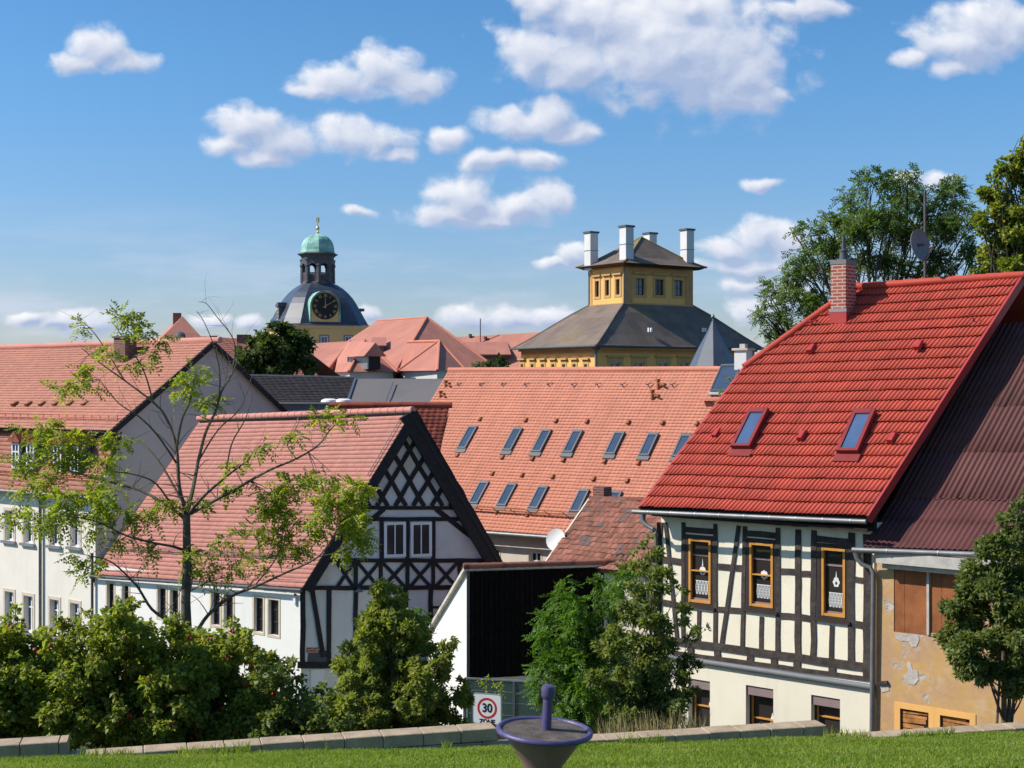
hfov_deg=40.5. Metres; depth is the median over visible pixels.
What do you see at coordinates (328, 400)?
roof vent
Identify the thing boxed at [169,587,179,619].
window
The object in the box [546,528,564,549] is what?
white satellite dish
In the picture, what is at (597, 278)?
window
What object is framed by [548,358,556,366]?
window
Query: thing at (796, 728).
stone wall
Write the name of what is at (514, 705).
glass fence
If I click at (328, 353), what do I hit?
wing
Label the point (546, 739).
spinning seat
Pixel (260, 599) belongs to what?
window
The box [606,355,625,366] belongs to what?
window
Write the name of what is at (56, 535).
window
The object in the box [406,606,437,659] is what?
back bush
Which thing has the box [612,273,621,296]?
window
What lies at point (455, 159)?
sky
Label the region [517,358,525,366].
window
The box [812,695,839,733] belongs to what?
window
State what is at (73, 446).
window
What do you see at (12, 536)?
window
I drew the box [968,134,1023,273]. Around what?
yellowing tree
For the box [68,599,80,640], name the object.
window
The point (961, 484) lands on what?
peeling house
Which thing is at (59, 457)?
window
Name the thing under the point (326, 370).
back red house
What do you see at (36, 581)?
mansard house
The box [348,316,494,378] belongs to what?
hipped roof house
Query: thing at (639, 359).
window
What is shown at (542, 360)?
window
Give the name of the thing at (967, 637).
round shrub
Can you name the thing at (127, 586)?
window
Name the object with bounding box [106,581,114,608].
window
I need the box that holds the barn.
[427,559,617,724]
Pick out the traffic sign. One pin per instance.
(487, 707)
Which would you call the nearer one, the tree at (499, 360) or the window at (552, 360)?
the tree at (499, 360)
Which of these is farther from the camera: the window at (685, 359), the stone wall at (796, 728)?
the window at (685, 359)
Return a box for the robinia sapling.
[0,272,382,640]
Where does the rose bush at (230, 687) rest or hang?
on the ground
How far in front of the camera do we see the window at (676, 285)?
121.90 m
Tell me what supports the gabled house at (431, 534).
on the ground
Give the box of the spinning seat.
[496,684,592,767]
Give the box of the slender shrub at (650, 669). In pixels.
[582,531,711,731]
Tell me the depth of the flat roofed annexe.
61.44 m
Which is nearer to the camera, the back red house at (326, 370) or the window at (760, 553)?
the window at (760, 553)
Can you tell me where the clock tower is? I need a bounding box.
[263,217,368,342]
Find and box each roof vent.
[321,399,335,401]
[336,399,351,401]
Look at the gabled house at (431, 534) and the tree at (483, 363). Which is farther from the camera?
the tree at (483, 363)
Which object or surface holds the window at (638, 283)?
in the yellow pavilion
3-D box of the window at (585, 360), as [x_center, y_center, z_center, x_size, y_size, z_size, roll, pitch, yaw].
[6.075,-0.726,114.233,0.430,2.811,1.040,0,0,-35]
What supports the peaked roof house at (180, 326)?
on the ground
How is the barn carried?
on the ground
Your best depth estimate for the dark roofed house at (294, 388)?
70.47 m
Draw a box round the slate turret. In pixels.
[690,314,733,365]
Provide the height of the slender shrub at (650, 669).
3.466 m
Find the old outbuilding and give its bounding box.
[545,486,660,728]
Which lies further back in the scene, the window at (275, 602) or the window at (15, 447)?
the window at (15, 447)
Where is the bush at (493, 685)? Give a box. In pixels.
[476,674,506,739]
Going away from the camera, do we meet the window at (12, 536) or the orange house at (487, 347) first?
the window at (12, 536)
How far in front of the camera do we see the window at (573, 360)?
115.44 m
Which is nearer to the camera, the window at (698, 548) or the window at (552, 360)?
the window at (698, 548)
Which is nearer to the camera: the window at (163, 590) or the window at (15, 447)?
the window at (163, 590)
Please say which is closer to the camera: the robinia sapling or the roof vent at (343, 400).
the robinia sapling
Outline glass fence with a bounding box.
[463,677,615,739]
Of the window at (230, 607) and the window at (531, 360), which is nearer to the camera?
the window at (230, 607)
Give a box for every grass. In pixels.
[593,704,707,733]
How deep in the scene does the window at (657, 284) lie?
120.65 m
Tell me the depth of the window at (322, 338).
147.65 m
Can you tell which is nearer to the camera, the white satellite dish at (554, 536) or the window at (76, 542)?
the white satellite dish at (554, 536)
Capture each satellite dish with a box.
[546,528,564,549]
[910,191,933,277]
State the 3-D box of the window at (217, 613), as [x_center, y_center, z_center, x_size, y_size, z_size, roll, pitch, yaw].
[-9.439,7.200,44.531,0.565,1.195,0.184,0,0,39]
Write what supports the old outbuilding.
on the ground
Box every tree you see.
[233,318,320,375]
[471,361,491,366]
[485,353,511,366]
[714,375,734,403]
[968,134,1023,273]
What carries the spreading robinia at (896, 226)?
on the ground
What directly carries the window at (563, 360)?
in the yellow pavilion
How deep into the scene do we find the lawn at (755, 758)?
14.75 m
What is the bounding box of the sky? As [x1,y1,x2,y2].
[0,0,1023,353]
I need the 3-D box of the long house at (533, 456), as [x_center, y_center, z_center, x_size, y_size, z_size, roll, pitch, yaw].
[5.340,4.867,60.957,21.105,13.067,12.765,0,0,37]
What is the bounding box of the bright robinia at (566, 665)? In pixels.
[515,556,640,733]
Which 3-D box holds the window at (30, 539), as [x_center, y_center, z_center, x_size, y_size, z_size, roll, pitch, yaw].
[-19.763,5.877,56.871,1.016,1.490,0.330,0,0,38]
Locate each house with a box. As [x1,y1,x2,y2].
[0,336,287,656]
[89,406,502,709]
[158,313,200,338]
[201,335,339,375]
[250,374,355,401]
[326,402,451,450]
[347,378,442,401]
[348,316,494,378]
[430,344,754,561]
[457,318,539,366]
[632,235,1023,733]
[852,321,1023,730]
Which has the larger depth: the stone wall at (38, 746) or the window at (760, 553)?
the window at (760, 553)
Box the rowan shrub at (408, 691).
[319,577,475,732]
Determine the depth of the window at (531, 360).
120.36 m
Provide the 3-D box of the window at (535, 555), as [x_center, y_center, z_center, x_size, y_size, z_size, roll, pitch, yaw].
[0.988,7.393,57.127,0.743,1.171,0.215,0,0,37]
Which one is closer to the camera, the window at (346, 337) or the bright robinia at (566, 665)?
the bright robinia at (566, 665)
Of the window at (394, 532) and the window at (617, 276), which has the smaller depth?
the window at (394, 532)
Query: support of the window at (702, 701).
in the half timbered house at (769, 496)
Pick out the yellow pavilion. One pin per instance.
(640, 309)
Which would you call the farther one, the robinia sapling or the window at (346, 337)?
the window at (346, 337)
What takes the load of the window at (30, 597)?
in the mansard house at (36, 581)
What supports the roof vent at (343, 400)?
on the flat roofed annexe
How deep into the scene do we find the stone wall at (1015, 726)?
19.23 m
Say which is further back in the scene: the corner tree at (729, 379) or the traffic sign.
the corner tree at (729, 379)
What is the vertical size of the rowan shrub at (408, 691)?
4.000 m
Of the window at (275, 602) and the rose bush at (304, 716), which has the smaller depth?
the rose bush at (304, 716)
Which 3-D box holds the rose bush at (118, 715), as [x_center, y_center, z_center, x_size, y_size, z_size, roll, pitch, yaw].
[-5.282,4.435,19.146,2.611,3.224,2.156,0,0,0]
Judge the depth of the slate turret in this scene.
81.33 m
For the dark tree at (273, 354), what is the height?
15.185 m
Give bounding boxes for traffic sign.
[473,692,501,724]
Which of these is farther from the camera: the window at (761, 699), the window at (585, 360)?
the window at (585, 360)
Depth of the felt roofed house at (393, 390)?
69.40 m
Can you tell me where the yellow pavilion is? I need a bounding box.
[510,225,763,366]
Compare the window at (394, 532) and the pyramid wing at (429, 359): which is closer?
the window at (394, 532)
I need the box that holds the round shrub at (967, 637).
[931,489,1023,723]
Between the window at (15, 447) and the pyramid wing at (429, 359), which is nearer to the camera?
the window at (15, 447)
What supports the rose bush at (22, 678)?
on the ground
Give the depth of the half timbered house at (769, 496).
28.11 m
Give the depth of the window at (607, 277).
120.15 m
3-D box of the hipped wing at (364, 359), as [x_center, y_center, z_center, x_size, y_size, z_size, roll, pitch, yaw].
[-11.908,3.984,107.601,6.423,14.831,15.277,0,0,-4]
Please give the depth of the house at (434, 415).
52.42 m
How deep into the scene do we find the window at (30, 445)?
56.73 m
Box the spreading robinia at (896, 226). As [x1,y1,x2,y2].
[747,162,989,348]
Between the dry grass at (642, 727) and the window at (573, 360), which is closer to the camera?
the dry grass at (642, 727)
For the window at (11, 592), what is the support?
in the mansard house at (36, 581)
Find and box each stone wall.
[0,735,69,757]
[68,722,498,755]
[498,720,825,744]
[827,722,1023,736]
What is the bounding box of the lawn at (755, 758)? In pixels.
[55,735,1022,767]
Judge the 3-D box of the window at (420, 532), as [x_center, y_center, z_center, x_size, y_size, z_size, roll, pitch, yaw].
[-2.818,4.816,43.081,0.675,1.074,0.070,0,0,-17]
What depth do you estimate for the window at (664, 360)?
117.11 m
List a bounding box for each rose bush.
[0,602,100,749]
[30,594,214,753]
[137,611,296,744]
[231,648,357,739]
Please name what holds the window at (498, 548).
in the long house at (533, 456)
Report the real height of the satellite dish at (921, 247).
2.419 m
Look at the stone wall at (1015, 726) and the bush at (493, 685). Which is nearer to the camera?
the stone wall at (1015, 726)
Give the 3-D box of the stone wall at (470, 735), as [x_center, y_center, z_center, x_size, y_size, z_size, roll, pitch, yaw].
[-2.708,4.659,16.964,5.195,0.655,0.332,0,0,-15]
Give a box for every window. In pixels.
[0,507,15,543]
[3,588,15,624]
[11,443,19,468]
[19,509,35,546]
[22,592,34,634]
[26,444,34,469]
[45,511,61,548]
[48,595,60,639]
[53,445,61,471]
[65,512,81,550]
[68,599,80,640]
[70,446,78,471]
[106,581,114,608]
[121,583,129,603]
[156,585,166,619]
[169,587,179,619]
[210,589,220,627]
[222,592,234,630]
[252,594,264,635]
[267,596,279,638]
[319,335,328,342]
[344,335,352,340]
[384,522,405,557]
[410,522,431,556]
[495,546,500,556]
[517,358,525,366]
[527,358,535,366]
[527,549,541,561]
[537,358,545,366]
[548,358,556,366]
[558,358,567,366]
[569,358,577,366]
[580,358,589,366]
[591,275,600,298]
[601,274,611,297]
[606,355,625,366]
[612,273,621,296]
[630,355,649,366]
[633,272,648,297]
[652,273,667,297]
[655,355,673,366]
[671,274,686,298]
[676,356,693,365]
[685,534,714,609]
[689,679,709,727]
[743,538,777,614]
[747,685,772,723]
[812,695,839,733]
[813,543,849,624]
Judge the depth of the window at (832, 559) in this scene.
26.79 m
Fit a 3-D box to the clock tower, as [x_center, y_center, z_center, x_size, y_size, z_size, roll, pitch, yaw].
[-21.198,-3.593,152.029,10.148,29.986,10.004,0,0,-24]
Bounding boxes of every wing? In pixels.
[311,340,350,370]
[334,339,397,378]
[397,340,464,378]
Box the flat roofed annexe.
[279,402,328,411]

